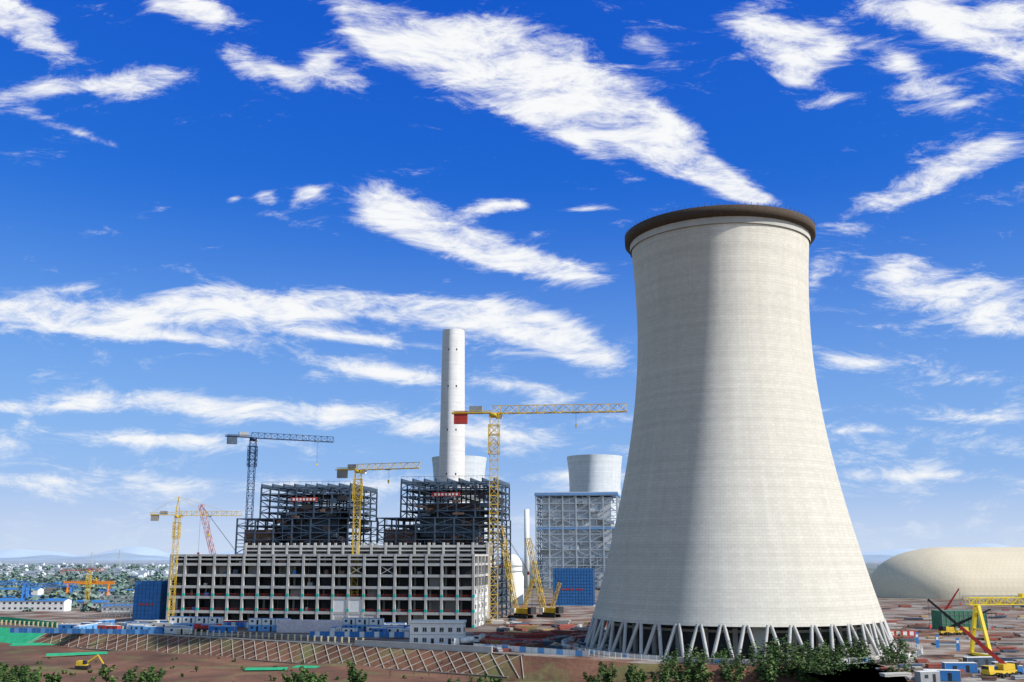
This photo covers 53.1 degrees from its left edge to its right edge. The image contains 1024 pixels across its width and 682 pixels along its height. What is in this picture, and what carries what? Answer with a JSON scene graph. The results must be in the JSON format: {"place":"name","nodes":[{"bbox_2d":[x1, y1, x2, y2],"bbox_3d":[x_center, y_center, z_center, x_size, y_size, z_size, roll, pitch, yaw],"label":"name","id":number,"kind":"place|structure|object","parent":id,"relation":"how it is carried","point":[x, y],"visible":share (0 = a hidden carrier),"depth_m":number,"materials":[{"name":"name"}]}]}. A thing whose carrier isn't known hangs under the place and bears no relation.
{"place":"outdoors","nodes":[
{"label":"outdoors","id":0,"kind":"place"},
{"bbox_2d":[0,543,1009,557],"bbox_3d":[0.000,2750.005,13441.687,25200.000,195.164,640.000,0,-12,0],"label":"hills","id":1,"kind":"structure","parent":0,"point":[14,553],"depth_m":13546.94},
{"bbox_2d":[0,558,1023,681],"bbox_3d":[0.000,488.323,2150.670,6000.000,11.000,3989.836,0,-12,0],"label":"ground","id":2,"kind":"structure","parent":0,"point":[539,667],"depth_m":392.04,"materials":[{"name":"red soil"}]},
{"bbox_2d":[0,579,29,597],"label":"gantry crane","id":3,"kind":"object","parent":2,"relation":"on","point":[23,589],"visible":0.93,"depth_m":701.54,"materials":[{"name":"blue metal"}]},
{"bbox_2d":[24,582,77,597],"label":"gantry crane","id":4,"kind":"object","parent":2,"relation":"on","point":[46,585],"visible":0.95,"depth_m":676.61,"materials":[{"name":"blue metal"}]},
{"bbox_2d":[0,588,133,616],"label":"low buildings","id":5,"kind":"structure","parent":2,"relation":"on","point":[9,603],"depth_m":607.97,"materials":[{"name":"white paint"}]},
{"bbox_2d":[59,568,104,606],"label":"tower crane","id":6,"kind":"object","parent":2,"relation":"on","point":[62,572],"visible":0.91,"depth_m":649.53,"materials":[{"name":"metal"}]},
{"bbox_2d":[0,562,177,577],"bbox_3d":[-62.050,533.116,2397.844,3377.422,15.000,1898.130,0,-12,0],"label":"town houses","id":7,"kind":"structure","parent":2,"relation":"on","point":[142,572],"depth_m":1916.95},
{"bbox_2d":[64,580,114,595],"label":"gantry crane","id":8,"kind":"object","parent":2,"relation":"on","point":[94,582],"visible":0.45,"depth_m":776.17,"materials":[{"name":"orange paint"}]},
{"bbox_2d":[132,579,172,620],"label":"building","id":9,"kind":"structure","parent":2,"relation":"on","point":[150,601],"depth_m":504.10,"materials":[{"name":"blue metal"}]},
{"bbox_2d":[0,616,319,669],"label":"green slope nets","id":10,"kind":"object","parent":2,"relation":"on","point":[15,639],"visible":0.8,"depth_m":457.25},
{"bbox_2d":[149,497,241,622],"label":"tower crane","id":11,"kind":"object","parent":2,"relation":"on","point":[154,517],"visible":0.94,"depth_m":472.62,"materials":[{"name":"metal"}]},
{"bbox_2d":[197,504,233,553],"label":"crane","id":12,"kind":"object","parent":2,"relation":"on","point":[210,536],"visible":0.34,"depth_m":610.56,"materials":[{"name":"paint"}]},
{"bbox_2d":[0,620,524,678],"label":"embankment slope","id":13,"kind":"structure","parent":2,"relation":"on","point":[363,643],"depth_m":379.01,"materials":[{"name":"brown soil"},{"name":"light concrete"},{"name":"cream paint"}]},
{"bbox_2d":[225,432,333,553],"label":"tower crane","id":14,"kind":"object","parent":2,"relation":"on","point":[231,439],"visible":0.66,"depth_m":636.89,"materials":[{"name":"metal"}]},
{"bbox_2d":[235,481,378,553],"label":"steel boiler frame","id":15,"kind":"object","parent":2,"relation":"on","point":[309,522],"visible":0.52,"depth_m":552.88,"materials":[{"name":"black metal"}]},
{"bbox_2d":[166,542,491,627],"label":"building under construction","id":16,"kind":"structure","parent":2,"relation":"on","point":[404,583],"depth_m":488.44,"materials":[{"name":"grey concrete"}]},
{"bbox_2d":[336,462,421,596],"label":"tower crane","id":17,"kind":"object","parent":2,"relation":"on","point":[342,473],"visible":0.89,"depth_m":493.52,"materials":[{"name":"metal"}]},
{"bbox_2d":[409,620,466,644],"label":"site office building","id":18,"kind":"structure","parent":2,"relation":"on","point":[436,631],"depth_m":381.28,"materials":[{"name":"paint"}]},
{"bbox_2d":[0,563,877,611],"bbox_3d":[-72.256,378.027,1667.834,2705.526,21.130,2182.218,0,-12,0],"label":"middle distance trees","id":19,"kind":"object","parent":2,"relation":"on","point":[118,588],"visible":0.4,"depth_m":1060.30,"materials":[{"name":"green plant"}]},
{"bbox_2d":[376,475,510,618],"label":"steel boiler frame","id":20,"kind":"object","parent":2,"relation":"on","point":[455,522],"visible":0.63,"depth_m":541.66,"materials":[{"name":"black metal"}]},
{"bbox_2d":[0,552,892,560],"bbox_3d":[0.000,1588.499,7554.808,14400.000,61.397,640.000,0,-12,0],"label":"hills","id":21,"kind":"structure","parent":2,"relation":"on","point":[110,556],"depth_m":7560.18,"materials":[{"name":"grey"}]},
{"bbox_2d":[439,327,464,502],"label":"chimney","id":22,"kind":"object","parent":2,"relation":"on","point":[452,453],"visible":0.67,"depth_m":817.26,"materials":[{"name":"concrete"}]},
{"bbox_2d":[0,628,917,681],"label":"trees","id":23,"kind":"object","parent":2,"relation":"on","point":[816,659],"visible":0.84,"depth_m":301.54,"materials":[{"name":"green plant"}]},
{"bbox_2d":[432,455,499,578],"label":"cooling tower","id":24,"kind":"structure","parent":2,"relation":"on","point":[475,466],"depth_m":1240.75,"materials":[{"name":"concrete"}]},
{"bbox_2d":[10,616,922,664],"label":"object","id":25,"kind":"object","parent":2,"relation":"on","point":[352,627],"visible":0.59,"depth_m":437.96,"materials":[{"name":"blue metal"}]},
{"bbox_2d":[75,623,870,668],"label":"site vehicles","id":26,"kind":"object","parent":2,"relation":"on","point":[84,664],"visible":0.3,"depth_m":371.44,"materials":[{"name":"metal"}]},
{"bbox_2d":[490,554,523,603],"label":"silo","id":27,"kind":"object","parent":2,"relation":"on","point":[516,573],"depth_m":695.54,"materials":[{"name":"white metal"}]},
{"bbox_2d":[499,526,535,618],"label":"crawler crane","id":28,"kind":"object","parent":2,"relation":"on","point":[521,613],"visible":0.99,"depth_m":542.01,"materials":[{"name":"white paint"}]},
{"bbox_2d":[451,403,626,622],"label":"tower crane","id":29,"kind":"object","parent":2,"relation":"on","point":[460,417],"visible":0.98,"depth_m":524.05,"materials":[{"name":"metal"}]},
{"bbox_2d":[525,538,563,617],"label":"crawler crane","id":30,"kind":"object","parent":2,"relation":"on","point":[551,611],"visible":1,"depth_m":550.93,"materials":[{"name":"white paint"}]},
{"bbox_2d":[524,492,620,588],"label":"scaffolded building","id":31,"kind":"structure","parent":2,"relation":"on","point":[577,530],"depth_m":1033.58,"materials":[{"name":"metal"}]},
{"bbox_2d":[553,567,594,605],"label":"building","id":32,"kind":"structure","parent":2,"relation":"on","point":[577,588],"depth_m":672.09,"materials":[{"name":"blue metal"}]},
{"bbox_2d":[567,454,621,522],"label":"cooling tower","id":33,"kind":"structure","parent":2,"relation":"on","point":[594,472],"depth_m":1221.14,"materials":[{"name":"concrete"}]},
{"bbox_2d":[579,201,902,662],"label":"cooling tower","id":34,"kind":"structure","parent":2,"relation":"on","point":[733,525],"depth_m":353.65,"materials":[{"name":"concrete"}]},
{"bbox_2d":[473,605,1023,681],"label":"construction materials","id":35,"kind":"object","parent":2,"relation":"on","point":[966,665],"visible":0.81,"depth_m":379.29,"materials":[{"name":"brown metal"}]},
{"bbox_2d":[930,588,960,620],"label":"truck crane","id":36,"kind":"object","parent":2,"relation":"on","point":[948,604],"visible":0.14,"depth_m":501.02,"materials":[{"name":"red paint"}]},
{"bbox_2d":[870,547,1023,598],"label":"storage dome","id":37,"kind":"structure","parent":2,"relation":"on","point":[937,573],"depth_m":792.63,"materials":[{"name":"concrete"}]},
{"bbox_2d":[937,609,992,635],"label":"truck crane","id":38,"kind":"object","parent":2,"relation":"on","point":[948,630],"visible":0.89,"depth_m":426.05,"materials":[{"name":"yellow metal"}]},
{"bbox_2d":[927,599,1023,678],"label":"mobile crane","id":39,"kind":"object","parent":2,"relation":"on","point":[1004,670],"visible":0.91,"depth_m":282.12,"materials":[{"name":"paint"}]},
{"bbox_2d":[965,593,1023,655],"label":"gantry crane","id":40,"kind":"object","parent":2,"relation":"on","point":[976,607],"visible":0.98,"depth_m":333.15,"materials":[{"name":"yellow metal"}]},
{"bbox_2d":[0,0,1023,554],"label":"sky","id":41,"kind":"structure","parent":0,"point":[218,218],"materials":[{"name":"blue"}]}
]}

